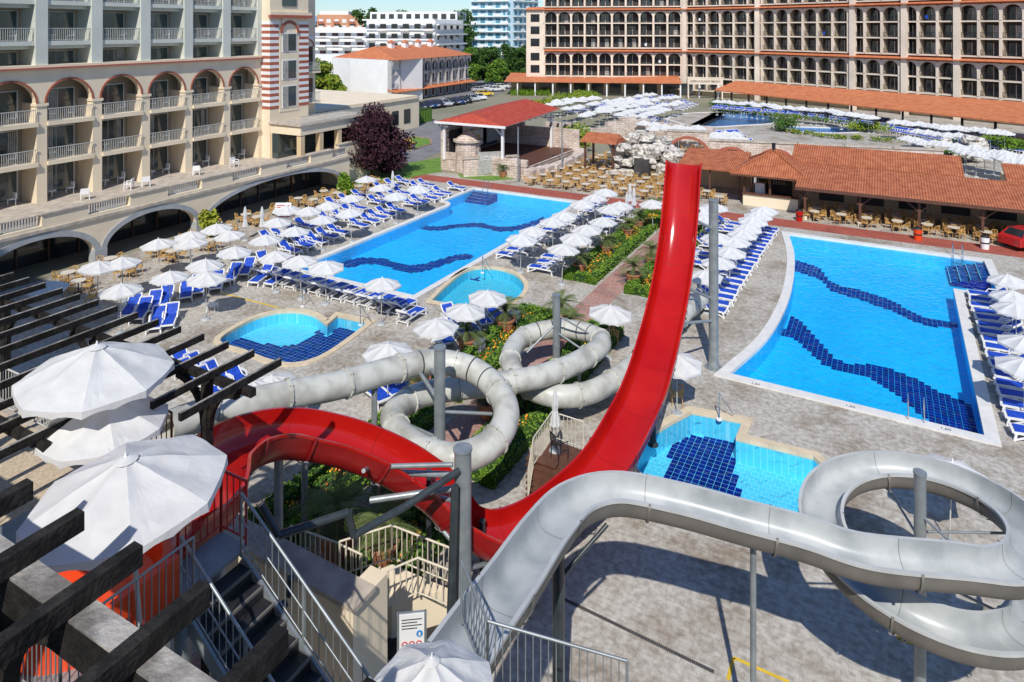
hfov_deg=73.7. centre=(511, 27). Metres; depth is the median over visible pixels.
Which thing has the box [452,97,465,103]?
parked car
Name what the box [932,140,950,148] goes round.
parasol
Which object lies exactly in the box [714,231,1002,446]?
swimming pool
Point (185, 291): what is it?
sun lounger
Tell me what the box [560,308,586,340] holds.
potted palm
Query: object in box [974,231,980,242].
rattan chair
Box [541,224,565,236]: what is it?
sun lounger
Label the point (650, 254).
potted palm
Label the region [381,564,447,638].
planter wall
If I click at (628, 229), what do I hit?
potted palm
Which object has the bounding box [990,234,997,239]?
rattan chair
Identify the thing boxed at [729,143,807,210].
bar kiosk
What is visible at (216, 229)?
parasol
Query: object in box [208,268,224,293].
sun lounger
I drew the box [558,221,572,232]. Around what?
sun lounger
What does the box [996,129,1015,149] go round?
parasol
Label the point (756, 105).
parasol
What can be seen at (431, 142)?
kerb
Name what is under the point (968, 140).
rock outcrop
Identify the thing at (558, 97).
shrub
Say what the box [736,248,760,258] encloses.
sun lounger
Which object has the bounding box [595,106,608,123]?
parasol
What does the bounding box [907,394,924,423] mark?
pool ladder
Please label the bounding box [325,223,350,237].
sun lounger
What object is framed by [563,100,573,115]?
parasol
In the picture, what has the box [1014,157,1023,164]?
parasol
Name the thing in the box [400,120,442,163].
road
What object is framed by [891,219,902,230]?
cafe table
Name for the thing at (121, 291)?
parasol
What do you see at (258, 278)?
sun lounger
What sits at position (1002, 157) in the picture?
parasol
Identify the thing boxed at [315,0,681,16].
sky
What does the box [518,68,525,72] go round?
broadleaf tree
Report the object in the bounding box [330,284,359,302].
sun lounger
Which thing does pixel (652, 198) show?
potted palm
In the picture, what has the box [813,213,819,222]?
rattan chair
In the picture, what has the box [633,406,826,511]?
plunge pool
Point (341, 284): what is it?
sun lounger
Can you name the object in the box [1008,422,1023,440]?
sun lounger
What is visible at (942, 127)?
parasol
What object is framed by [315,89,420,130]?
service building
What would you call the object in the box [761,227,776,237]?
sun lounger
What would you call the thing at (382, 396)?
sun lounger
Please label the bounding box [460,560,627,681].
steel railing
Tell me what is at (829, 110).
parasol
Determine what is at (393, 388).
sun lounger
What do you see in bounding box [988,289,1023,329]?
parasol
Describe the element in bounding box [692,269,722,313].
parasol
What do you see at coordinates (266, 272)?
sun lounger
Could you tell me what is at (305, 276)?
sun lounger
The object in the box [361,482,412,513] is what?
potted palm
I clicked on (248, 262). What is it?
sun lounger
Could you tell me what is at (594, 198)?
parasol
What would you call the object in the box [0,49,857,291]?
ground
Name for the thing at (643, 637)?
drain grating
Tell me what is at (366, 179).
parasol
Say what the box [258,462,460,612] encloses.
slide water pipes
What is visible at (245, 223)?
closed parasol
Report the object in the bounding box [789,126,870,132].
lagoon pool
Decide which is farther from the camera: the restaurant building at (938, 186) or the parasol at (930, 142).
the parasol at (930, 142)
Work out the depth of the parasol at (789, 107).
115.14 m
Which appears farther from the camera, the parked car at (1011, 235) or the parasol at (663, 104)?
the parasol at (663, 104)
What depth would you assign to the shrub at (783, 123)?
104.94 m
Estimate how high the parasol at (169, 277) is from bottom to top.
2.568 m
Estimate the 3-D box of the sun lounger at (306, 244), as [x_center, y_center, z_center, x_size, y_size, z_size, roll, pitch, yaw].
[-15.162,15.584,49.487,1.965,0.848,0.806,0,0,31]
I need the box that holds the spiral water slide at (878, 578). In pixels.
[427,450,1023,673]
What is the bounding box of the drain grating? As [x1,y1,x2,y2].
[565,598,713,672]
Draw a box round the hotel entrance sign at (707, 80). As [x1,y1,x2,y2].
[687,77,723,98]
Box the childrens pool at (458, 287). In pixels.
[425,265,528,307]
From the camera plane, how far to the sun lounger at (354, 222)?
54.43 m
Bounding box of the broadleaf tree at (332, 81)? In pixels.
[321,73,347,90]
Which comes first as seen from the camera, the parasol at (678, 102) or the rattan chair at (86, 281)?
the rattan chair at (86, 281)
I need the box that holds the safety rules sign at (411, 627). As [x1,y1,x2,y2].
[397,609,426,651]
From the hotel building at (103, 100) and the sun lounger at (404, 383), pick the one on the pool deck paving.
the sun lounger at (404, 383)
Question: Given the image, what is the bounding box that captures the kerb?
[403,136,432,150]
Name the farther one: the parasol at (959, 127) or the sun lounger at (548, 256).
the parasol at (959, 127)
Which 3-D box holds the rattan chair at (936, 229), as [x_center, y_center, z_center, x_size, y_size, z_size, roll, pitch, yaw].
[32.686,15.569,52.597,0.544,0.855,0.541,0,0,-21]
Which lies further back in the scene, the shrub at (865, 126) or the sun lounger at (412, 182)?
the shrub at (865, 126)
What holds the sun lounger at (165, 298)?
on the pool deck paving
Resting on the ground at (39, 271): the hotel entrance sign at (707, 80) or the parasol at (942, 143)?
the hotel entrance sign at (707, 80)
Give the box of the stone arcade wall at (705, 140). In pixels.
[626,129,943,155]
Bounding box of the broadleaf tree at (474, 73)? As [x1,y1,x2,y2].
[461,47,481,82]
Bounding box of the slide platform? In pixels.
[0,470,247,681]
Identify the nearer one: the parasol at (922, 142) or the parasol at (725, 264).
the parasol at (725, 264)
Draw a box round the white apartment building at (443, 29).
[315,12,467,73]
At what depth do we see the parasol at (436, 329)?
31.09 m
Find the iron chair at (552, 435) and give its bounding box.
[549,430,568,464]
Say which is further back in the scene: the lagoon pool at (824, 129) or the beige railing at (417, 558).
the lagoon pool at (824, 129)
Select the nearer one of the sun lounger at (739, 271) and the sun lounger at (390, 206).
the sun lounger at (739, 271)
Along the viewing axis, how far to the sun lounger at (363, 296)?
39.21 m
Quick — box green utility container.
[419,107,431,123]
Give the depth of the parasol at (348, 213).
50.66 m
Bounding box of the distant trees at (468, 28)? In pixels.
[315,7,479,65]
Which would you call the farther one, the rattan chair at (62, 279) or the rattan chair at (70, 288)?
the rattan chair at (62, 279)
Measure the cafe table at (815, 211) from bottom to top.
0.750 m
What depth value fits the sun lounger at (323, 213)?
56.46 m
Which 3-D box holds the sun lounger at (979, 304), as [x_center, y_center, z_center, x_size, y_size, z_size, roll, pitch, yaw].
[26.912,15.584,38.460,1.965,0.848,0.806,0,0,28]
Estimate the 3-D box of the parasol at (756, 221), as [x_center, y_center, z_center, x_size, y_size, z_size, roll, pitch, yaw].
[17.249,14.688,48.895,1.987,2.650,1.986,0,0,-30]
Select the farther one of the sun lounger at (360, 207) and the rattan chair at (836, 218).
the sun lounger at (360, 207)
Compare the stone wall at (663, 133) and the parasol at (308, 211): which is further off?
the stone wall at (663, 133)
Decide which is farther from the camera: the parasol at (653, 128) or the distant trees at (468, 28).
the distant trees at (468, 28)
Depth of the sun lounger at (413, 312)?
37.24 m
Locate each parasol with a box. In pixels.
[11,341,173,419]
[16,435,227,627]
[25,280,69,328]
[33,396,167,468]
[76,260,115,306]
[98,282,143,334]
[110,256,142,302]
[139,237,176,273]
[149,270,189,301]
[172,237,208,276]
[174,230,206,262]
[185,258,224,304]
[186,272,226,320]
[200,222,233,260]
[213,229,245,267]
[216,246,252,288]
[242,206,247,240]
[248,234,282,254]
[248,378,268,385]
[257,250,292,292]
[259,206,263,226]
[260,372,296,382]
[262,217,291,250]
[272,204,300,238]
[279,226,309,252]
[282,254,316,300]
[295,206,321,238]
[308,214,336,250]
[308,260,343,305]
[316,202,340,215]
[335,207,363,242]
[339,193,363,223]
[355,175,377,203]
[362,340,412,405]
[363,276,400,325]
[368,183,392,214]
[373,639,492,681]
[383,192,407,223]
[390,171,394,192]
[406,185,430,214]
[412,317,458,343]
[445,303,484,339]
[468,290,506,330]
[505,234,537,272]
[519,227,545,261]
[539,216,565,242]
[546,242,579,285]
[549,388,559,453]
[550,101,560,117]
[551,211,576,243]
[559,233,591,247]
[560,106,572,122]
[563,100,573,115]
[569,200,594,218]
[571,105,581,121]
[571,223,602,251]
[577,113,591,122]
[583,193,606,218]
[584,111,596,125]
[585,101,597,118]
[588,216,617,233]
[589,304,630,360]
[592,108,606,126]
[594,188,617,214]
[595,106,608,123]
[596,205,623,233]
[603,105,613,121]
[609,201,632,227]
[612,112,626,116]
[615,106,626,116]
[621,103,633,108]
[621,110,633,114]
[624,193,628,211]
[627,109,639,112]
[628,184,631,213]
[631,187,635,217]
[635,101,648,107]
[635,107,646,118]
[635,120,650,125]
[638,199,661,232]
[640,111,654,115]
[645,126,661,130]
[647,106,659,117]
[647,122,661,133]
[648,109,660,113]
[656,96,668,106]
[658,103,669,118]
[659,125,671,135]
[660,107,671,110]
[668,102,678,117]
[671,352,701,415]
[672,127,685,149]
[673,100,684,115]
[683,126,695,147]
[690,124,706,145]
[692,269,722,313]
[698,214,718,248]
[699,207,708,227]
[700,233,729,244]
[701,256,735,299]
[703,204,727,212]
[710,131,720,135]
[711,99,721,114]
[718,247,745,279]
[720,131,730,136]
[720,235,751,268]
[723,100,732,115]
[727,228,757,260]
[730,131,744,136]
[733,223,761,251]
[734,102,746,117]
[738,136,749,139]
[738,216,767,245]
[744,211,772,239]
[749,205,778,233]
[750,103,763,118]
[766,103,779,107]
[772,105,783,109]
[782,105,794,112]
[794,106,808,123]
[807,107,822,125]
[824,108,834,126]
[832,110,845,129]
[843,112,854,130]
[849,113,861,130]
[860,115,875,132]
[886,118,901,139]
[896,135,912,146]
[902,121,916,129]
[904,136,923,142]
[908,128,922,146]
[912,140,928,145]
[914,121,926,137]
[918,130,934,134]
[919,122,929,138]
[925,453,987,540]
[926,140,936,147]
[927,122,938,137]
[927,131,939,140]
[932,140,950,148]
[933,125,950,138]
[937,131,958,138]
[945,124,956,129]
[947,145,970,155]
[948,143,963,155]
[951,132,964,137]
[954,149,970,174]
[955,124,963,141]
[957,126,972,133]
[965,150,981,177]
[967,127,978,131]
[967,144,983,170]
[972,152,991,178]
[976,148,987,173]
[979,128,999,149]
[983,154,998,179]
[985,148,996,175]
[986,273,1023,289]
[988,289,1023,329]
[989,300,1023,355]
[990,150,1012,155]
[991,154,1015,160]
[994,355,1023,421]
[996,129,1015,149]
[997,334,1023,385]
[998,157,1015,163]
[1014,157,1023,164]
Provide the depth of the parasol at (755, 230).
47.13 m
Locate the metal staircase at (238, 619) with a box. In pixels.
[179,492,372,681]
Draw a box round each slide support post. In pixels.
[274,461,282,529]
[301,406,309,547]
[369,388,378,505]
[370,442,487,602]
[411,344,491,439]
[426,468,431,583]
[479,518,485,572]
[526,293,588,357]
[552,523,608,681]
[577,374,580,381]
[648,426,658,447]
[684,198,721,371]
[750,548,755,681]
[888,468,1023,681]
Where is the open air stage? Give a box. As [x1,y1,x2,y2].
[434,99,586,181]
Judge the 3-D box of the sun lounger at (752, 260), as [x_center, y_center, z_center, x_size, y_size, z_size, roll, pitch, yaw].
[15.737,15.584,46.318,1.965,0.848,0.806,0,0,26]
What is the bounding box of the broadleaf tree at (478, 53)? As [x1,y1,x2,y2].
[471,47,485,80]
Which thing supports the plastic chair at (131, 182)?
on the hotel building at (103, 100)
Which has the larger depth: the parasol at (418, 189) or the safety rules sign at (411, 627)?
the parasol at (418, 189)
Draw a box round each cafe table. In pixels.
[60,269,75,282]
[70,278,85,293]
[103,256,117,260]
[165,248,177,261]
[205,238,213,250]
[252,215,259,225]
[702,189,710,198]
[809,210,819,220]
[836,208,847,218]
[836,212,846,223]
[861,216,871,226]
[864,212,874,222]
[891,214,902,224]
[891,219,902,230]
[921,222,932,233]
[947,225,959,237]
[949,221,960,232]
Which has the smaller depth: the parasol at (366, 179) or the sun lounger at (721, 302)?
the sun lounger at (721, 302)
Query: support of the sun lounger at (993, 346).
on the pool deck paving
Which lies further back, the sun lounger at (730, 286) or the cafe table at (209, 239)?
the cafe table at (209, 239)
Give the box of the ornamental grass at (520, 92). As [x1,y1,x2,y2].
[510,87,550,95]
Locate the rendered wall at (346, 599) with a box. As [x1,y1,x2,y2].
[224,514,386,681]
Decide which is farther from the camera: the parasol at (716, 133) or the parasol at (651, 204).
the parasol at (716, 133)
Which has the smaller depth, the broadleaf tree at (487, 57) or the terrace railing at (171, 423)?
the terrace railing at (171, 423)
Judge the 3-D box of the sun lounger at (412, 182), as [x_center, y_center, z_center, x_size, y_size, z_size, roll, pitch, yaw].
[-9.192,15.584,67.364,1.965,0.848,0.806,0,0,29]
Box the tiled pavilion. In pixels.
[579,132,625,169]
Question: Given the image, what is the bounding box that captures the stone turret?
[453,129,482,172]
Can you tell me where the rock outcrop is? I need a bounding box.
[923,134,988,161]
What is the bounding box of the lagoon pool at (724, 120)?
[665,112,779,126]
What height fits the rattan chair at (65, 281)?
0.855 m
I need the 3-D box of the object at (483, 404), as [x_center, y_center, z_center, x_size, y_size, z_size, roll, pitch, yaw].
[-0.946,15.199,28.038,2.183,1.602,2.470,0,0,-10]
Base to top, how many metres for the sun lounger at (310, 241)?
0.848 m
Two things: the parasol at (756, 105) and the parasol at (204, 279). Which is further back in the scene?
the parasol at (756, 105)
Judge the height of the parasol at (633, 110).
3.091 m
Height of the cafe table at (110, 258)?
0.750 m
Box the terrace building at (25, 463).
[0,398,169,648]
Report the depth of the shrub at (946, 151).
80.86 m
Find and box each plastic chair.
[80,188,89,200]
[124,178,133,189]
[141,176,149,187]
[192,165,200,175]
[230,157,238,166]
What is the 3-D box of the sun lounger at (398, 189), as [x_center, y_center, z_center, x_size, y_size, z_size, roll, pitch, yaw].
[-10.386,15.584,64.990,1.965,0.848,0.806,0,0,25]
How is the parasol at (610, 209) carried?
on the pool deck paving
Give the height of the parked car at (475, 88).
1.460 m
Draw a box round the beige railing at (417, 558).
[290,524,448,648]
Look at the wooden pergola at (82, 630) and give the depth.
5.82 m
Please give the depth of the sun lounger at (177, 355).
32.35 m
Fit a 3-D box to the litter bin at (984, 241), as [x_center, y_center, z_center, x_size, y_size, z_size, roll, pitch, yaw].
[34.272,15.525,49.483,0.616,0.950,0.616,0,0,29]
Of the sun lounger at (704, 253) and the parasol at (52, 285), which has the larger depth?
the sun lounger at (704, 253)
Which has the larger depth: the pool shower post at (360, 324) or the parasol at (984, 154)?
the parasol at (984, 154)
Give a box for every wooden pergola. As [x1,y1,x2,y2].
[0,272,281,675]
[0,478,375,681]
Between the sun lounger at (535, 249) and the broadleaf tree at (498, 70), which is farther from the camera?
the broadleaf tree at (498, 70)
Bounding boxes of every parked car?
[419,101,431,107]
[425,100,438,107]
[432,99,445,107]
[438,98,452,105]
[445,97,458,104]
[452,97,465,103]
[458,95,473,102]
[465,94,479,100]
[471,86,488,91]
[473,93,486,99]
[475,90,493,95]
[488,85,504,91]
[493,83,508,88]
[998,225,1023,250]
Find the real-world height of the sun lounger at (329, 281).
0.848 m
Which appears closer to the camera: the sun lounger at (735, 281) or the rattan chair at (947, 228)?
the sun lounger at (735, 281)
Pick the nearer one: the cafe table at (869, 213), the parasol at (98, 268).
the parasol at (98, 268)
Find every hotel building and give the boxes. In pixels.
[0,0,371,273]
[504,0,1023,137]
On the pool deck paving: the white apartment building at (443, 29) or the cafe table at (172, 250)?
the cafe table at (172, 250)
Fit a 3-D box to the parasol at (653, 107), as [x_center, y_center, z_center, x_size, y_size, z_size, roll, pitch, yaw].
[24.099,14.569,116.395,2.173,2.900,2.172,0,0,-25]
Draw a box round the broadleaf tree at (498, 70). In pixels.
[484,58,510,82]
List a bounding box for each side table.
[206,302,218,312]
[431,338,443,348]
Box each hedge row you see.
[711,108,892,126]
[770,126,905,142]
[888,125,1022,152]
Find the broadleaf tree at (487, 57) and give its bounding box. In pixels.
[475,46,504,80]
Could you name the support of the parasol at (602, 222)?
on the pool deck paving
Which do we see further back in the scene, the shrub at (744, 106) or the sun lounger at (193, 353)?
the shrub at (744, 106)
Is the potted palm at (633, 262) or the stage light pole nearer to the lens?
the potted palm at (633, 262)
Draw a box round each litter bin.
[796,209,802,221]
[913,227,921,240]
[980,235,989,249]
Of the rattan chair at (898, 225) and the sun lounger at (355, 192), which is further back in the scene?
the sun lounger at (355, 192)
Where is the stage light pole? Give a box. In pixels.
[517,120,574,182]
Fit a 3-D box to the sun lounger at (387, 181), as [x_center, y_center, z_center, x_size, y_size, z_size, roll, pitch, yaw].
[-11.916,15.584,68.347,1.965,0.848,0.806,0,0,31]
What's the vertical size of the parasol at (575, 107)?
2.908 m
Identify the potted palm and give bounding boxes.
[286,470,377,565]
[343,492,421,567]
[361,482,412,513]
[405,375,430,384]
[447,319,489,350]
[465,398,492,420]
[485,296,527,332]
[495,164,510,177]
[539,289,583,318]
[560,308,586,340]
[564,248,594,271]
[592,232,618,252]
[613,216,639,235]
[615,254,652,280]
[627,208,651,226]
[637,240,657,262]
[646,197,662,210]
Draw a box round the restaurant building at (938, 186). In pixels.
[792,144,1023,234]
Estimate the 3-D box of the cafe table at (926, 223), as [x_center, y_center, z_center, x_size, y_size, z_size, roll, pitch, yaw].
[32.307,15.620,53.127,0.837,0.750,0.837,0,0,29]
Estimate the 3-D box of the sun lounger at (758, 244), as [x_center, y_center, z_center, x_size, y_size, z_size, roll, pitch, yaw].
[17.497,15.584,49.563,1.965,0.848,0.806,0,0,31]
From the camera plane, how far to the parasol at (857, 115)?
105.44 m
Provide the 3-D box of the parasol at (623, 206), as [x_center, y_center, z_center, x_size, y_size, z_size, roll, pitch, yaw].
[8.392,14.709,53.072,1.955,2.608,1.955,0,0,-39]
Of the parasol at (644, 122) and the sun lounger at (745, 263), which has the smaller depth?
the sun lounger at (745, 263)
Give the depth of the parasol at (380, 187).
58.40 m
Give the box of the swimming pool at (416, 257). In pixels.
[293,187,575,298]
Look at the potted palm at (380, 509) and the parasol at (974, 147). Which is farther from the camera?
the parasol at (974, 147)
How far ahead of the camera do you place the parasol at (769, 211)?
51.46 m
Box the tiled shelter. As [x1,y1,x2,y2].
[678,147,751,199]
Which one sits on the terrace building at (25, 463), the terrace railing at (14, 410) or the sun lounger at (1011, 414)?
the terrace railing at (14, 410)
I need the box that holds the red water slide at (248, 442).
[20,160,701,675]
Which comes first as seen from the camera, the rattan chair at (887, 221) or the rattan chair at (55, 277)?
the rattan chair at (55, 277)
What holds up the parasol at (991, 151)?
on the pool deck paving
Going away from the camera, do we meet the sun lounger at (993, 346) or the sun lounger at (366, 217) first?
the sun lounger at (993, 346)
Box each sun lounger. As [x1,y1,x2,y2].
[117,292,142,318]
[128,295,153,324]
[145,304,166,334]
[149,288,162,311]
[158,285,174,303]
[158,301,179,331]
[170,345,189,358]
[174,355,197,380]
[179,277,193,301]
[183,349,206,364]
[190,273,204,298]
[193,363,219,392]
[199,357,219,369]
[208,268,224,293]
[208,367,234,389]
[221,364,247,380]
[223,261,242,284]
[237,256,255,278]
[247,263,273,287]
[250,266,280,277]
[255,249,274,265]
[258,229,283,244]
[261,270,292,282]
[263,268,291,289]
[269,228,289,241]
[272,271,302,287]
[277,238,302,256]
[283,274,313,290]
[290,237,315,251]
[293,216,317,229]
[294,277,325,293]
[299,236,316,249]
[305,230,328,246]
[307,279,336,295]
[314,226,340,242]
[318,211,339,223]
[318,281,349,298]
[324,196,341,209]
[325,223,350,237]
[330,209,344,220]
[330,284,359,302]
[337,192,358,202]
[340,203,353,210]
[343,288,372,305]
[347,217,370,230]
[348,202,368,210]
[350,188,367,199]
[356,292,386,309]
[359,211,381,226]
[365,387,391,409]
[366,194,387,206]
[366,208,389,222]
[367,293,397,311]
[375,192,396,201]
[375,205,397,218]
[376,296,405,315]
[382,383,401,395]
[383,178,402,187]
[385,201,406,215]
[387,298,417,315]
[393,185,411,197]
[394,175,409,185]
[394,379,410,386]
[396,306,426,326]
[401,198,422,208]
[409,180,427,187]
[409,193,430,206]
[417,178,436,188]
[419,193,439,202]
[428,187,445,198]
[432,185,452,196]
[433,317,456,347]
[440,301,452,316]
[445,313,464,340]
[446,181,466,191]
[465,322,480,334]
[477,306,493,330]
[487,308,502,322]
[495,248,524,262]
[505,246,532,257]
[514,239,540,253]
[527,260,557,275]
[535,235,546,248]
[535,256,565,270]
[536,232,553,244]
[540,253,569,264]
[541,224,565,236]
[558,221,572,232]
[566,217,579,226]
[573,214,583,225]
[576,211,588,222]
[577,205,600,215]
[601,212,625,222]
[690,293,728,318]
[694,257,708,270]
[695,247,708,256]
[695,251,708,259]
[696,288,731,311]
[697,235,722,247]
[699,285,735,305]
[707,284,738,300]
[718,214,740,225]
[718,221,733,228]
[718,224,733,232]
[719,270,747,284]
[719,273,744,289]
[719,280,740,291]
[720,268,750,280]
[724,258,753,275]
[728,259,755,268]
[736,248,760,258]
[737,247,763,258]
[738,257,759,267]
[746,245,765,255]
[748,240,767,251]
[749,238,770,247]
[757,232,774,238]
[757,235,772,244]
[761,226,779,234]
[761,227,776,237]
[966,287,1007,298]
[968,295,995,304]
[968,300,997,310]
[972,307,1004,317]
[974,313,1014,324]
[975,319,1022,331]
[977,325,1023,338]
[980,334,1023,342]
[983,341,1020,354]
[984,350,1023,363]
[988,359,994,372]
[991,368,1020,380]
[993,377,1023,391]
[996,387,1023,399]
[999,397,1023,412]
[1002,408,1023,425]
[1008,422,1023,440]
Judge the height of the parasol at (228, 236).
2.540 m
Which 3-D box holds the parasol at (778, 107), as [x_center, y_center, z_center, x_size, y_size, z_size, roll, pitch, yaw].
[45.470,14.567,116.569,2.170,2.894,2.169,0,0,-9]
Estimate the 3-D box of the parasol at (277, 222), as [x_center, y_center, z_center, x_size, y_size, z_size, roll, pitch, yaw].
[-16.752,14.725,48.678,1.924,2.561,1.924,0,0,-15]
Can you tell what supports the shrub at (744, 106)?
on the pool deck paving
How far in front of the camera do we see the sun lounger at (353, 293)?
39.74 m
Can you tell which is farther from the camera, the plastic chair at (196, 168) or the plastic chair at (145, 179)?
the plastic chair at (196, 168)
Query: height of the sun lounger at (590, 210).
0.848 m
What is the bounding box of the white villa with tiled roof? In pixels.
[332,39,476,99]
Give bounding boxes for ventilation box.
[472,337,485,353]
[508,309,520,324]
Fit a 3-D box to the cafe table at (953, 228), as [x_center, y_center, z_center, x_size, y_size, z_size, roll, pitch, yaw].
[33.828,15.620,52.289,0.837,0.750,0.837,0,0,29]
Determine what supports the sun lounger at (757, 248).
on the pool deck paving
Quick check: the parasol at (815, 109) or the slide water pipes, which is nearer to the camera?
the slide water pipes
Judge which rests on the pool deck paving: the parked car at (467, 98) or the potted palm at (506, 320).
the potted palm at (506, 320)
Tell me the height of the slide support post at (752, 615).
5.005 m
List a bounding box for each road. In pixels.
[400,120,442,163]
[424,76,510,108]
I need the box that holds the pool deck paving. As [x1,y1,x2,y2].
[0,105,1023,681]
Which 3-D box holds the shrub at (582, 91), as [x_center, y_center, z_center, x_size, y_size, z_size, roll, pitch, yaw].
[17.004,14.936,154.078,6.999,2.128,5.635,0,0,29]
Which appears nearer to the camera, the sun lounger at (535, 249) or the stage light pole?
the sun lounger at (535, 249)
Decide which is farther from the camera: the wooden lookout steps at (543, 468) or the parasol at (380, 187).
the parasol at (380, 187)
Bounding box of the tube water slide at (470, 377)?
[158,294,708,471]
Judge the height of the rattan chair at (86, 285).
0.855 m
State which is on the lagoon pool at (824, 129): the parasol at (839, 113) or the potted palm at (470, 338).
the parasol at (839, 113)
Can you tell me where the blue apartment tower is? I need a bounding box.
[470,0,539,57]
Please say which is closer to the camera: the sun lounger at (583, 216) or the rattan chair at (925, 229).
the rattan chair at (925, 229)
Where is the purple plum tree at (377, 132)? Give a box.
[342,101,416,177]
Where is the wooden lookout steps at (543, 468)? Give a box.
[525,411,583,495]
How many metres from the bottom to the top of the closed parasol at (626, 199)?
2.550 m
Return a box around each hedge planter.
[243,405,433,545]
[341,506,448,576]
[431,302,552,402]
[470,319,624,489]
[562,209,661,284]
[623,219,718,297]
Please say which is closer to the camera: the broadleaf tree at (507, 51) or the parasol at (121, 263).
the parasol at (121, 263)
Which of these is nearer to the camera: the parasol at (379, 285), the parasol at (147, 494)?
the parasol at (147, 494)
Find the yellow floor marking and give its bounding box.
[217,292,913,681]
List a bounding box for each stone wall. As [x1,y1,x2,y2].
[462,151,516,176]
[544,116,653,136]
[655,122,714,141]
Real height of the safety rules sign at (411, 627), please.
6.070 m
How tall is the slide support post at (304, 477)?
4.250 m
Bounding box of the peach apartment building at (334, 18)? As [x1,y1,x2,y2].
[317,11,363,26]
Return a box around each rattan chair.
[52,271,61,280]
[59,275,69,282]
[64,277,75,292]
[64,285,76,297]
[67,265,78,281]
[81,275,92,289]
[82,279,93,293]
[85,288,97,302]
[113,270,121,279]
[125,267,136,279]
[145,251,155,258]
[157,250,165,263]
[167,253,175,265]
[178,250,185,260]
[207,241,214,253]
[252,218,259,228]
[608,329,618,345]
[669,381,672,401]
[671,384,683,407]
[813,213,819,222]
[834,215,840,223]
[845,215,852,224]
[884,213,891,223]
[885,217,891,229]
[893,222,899,232]
[902,216,909,224]
[902,221,910,231]
[921,225,929,235]
[931,225,940,236]
[942,222,951,234]
[943,227,952,238]
[956,229,965,239]
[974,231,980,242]
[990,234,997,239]
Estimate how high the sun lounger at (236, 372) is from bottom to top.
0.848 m
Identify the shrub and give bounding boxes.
[196,208,221,237]
[336,171,353,194]
[532,98,553,103]
[541,94,568,101]
[544,90,594,97]
[558,121,590,133]
[561,92,599,102]
[575,89,600,95]
[580,130,592,147]
[708,99,730,105]
[723,104,764,109]
[769,114,800,131]
[842,121,894,131]
[944,150,963,161]
[980,134,1023,145]
[991,137,1023,151]
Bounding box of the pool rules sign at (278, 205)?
[276,203,291,229]
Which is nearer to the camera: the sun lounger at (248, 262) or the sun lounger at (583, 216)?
the sun lounger at (248, 262)
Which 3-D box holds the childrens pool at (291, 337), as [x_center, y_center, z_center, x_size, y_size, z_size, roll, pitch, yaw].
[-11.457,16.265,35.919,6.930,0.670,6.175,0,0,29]
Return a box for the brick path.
[191,174,1023,669]
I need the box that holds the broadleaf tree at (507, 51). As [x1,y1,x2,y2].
[496,43,518,77]
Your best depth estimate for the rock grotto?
72.58 m
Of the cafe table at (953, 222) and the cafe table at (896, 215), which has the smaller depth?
the cafe table at (953, 222)
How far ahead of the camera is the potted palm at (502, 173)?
72.90 m
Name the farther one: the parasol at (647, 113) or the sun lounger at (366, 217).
the parasol at (647, 113)
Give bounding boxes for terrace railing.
[0,369,56,426]
[151,410,172,439]
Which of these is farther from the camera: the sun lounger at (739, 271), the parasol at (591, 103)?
the parasol at (591, 103)
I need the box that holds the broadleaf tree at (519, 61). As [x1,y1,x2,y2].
[508,46,525,75]
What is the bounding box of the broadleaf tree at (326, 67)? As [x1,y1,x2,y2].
[315,57,333,89]
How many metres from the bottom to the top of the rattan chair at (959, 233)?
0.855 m
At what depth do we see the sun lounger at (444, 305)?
37.49 m
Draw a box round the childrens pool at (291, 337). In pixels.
[213,308,375,366]
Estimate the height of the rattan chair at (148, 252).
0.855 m
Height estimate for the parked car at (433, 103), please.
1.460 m
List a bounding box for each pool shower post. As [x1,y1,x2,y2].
[300,287,312,306]
[358,305,370,325]
[481,256,490,273]
[716,393,733,420]
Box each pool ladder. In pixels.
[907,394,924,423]
[952,242,962,267]
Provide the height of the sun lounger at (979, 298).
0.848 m
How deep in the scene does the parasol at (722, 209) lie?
52.70 m
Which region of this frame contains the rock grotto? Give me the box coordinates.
[603,130,683,180]
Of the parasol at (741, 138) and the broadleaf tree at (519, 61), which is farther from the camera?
the broadleaf tree at (519, 61)
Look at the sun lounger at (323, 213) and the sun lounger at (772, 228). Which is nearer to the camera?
the sun lounger at (772, 228)
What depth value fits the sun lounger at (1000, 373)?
30.78 m
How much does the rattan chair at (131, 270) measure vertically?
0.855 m
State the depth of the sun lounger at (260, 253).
46.30 m
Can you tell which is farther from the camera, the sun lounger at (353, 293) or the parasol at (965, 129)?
the parasol at (965, 129)
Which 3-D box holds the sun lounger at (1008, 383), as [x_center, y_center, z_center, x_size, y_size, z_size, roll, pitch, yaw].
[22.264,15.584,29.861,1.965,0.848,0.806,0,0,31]
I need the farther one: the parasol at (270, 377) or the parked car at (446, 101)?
the parked car at (446, 101)
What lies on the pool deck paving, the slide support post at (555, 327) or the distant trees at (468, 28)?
the slide support post at (555, 327)
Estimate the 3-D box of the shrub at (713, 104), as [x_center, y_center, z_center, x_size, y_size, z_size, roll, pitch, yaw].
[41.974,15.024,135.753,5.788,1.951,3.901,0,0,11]
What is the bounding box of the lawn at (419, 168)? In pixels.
[353,137,513,183]

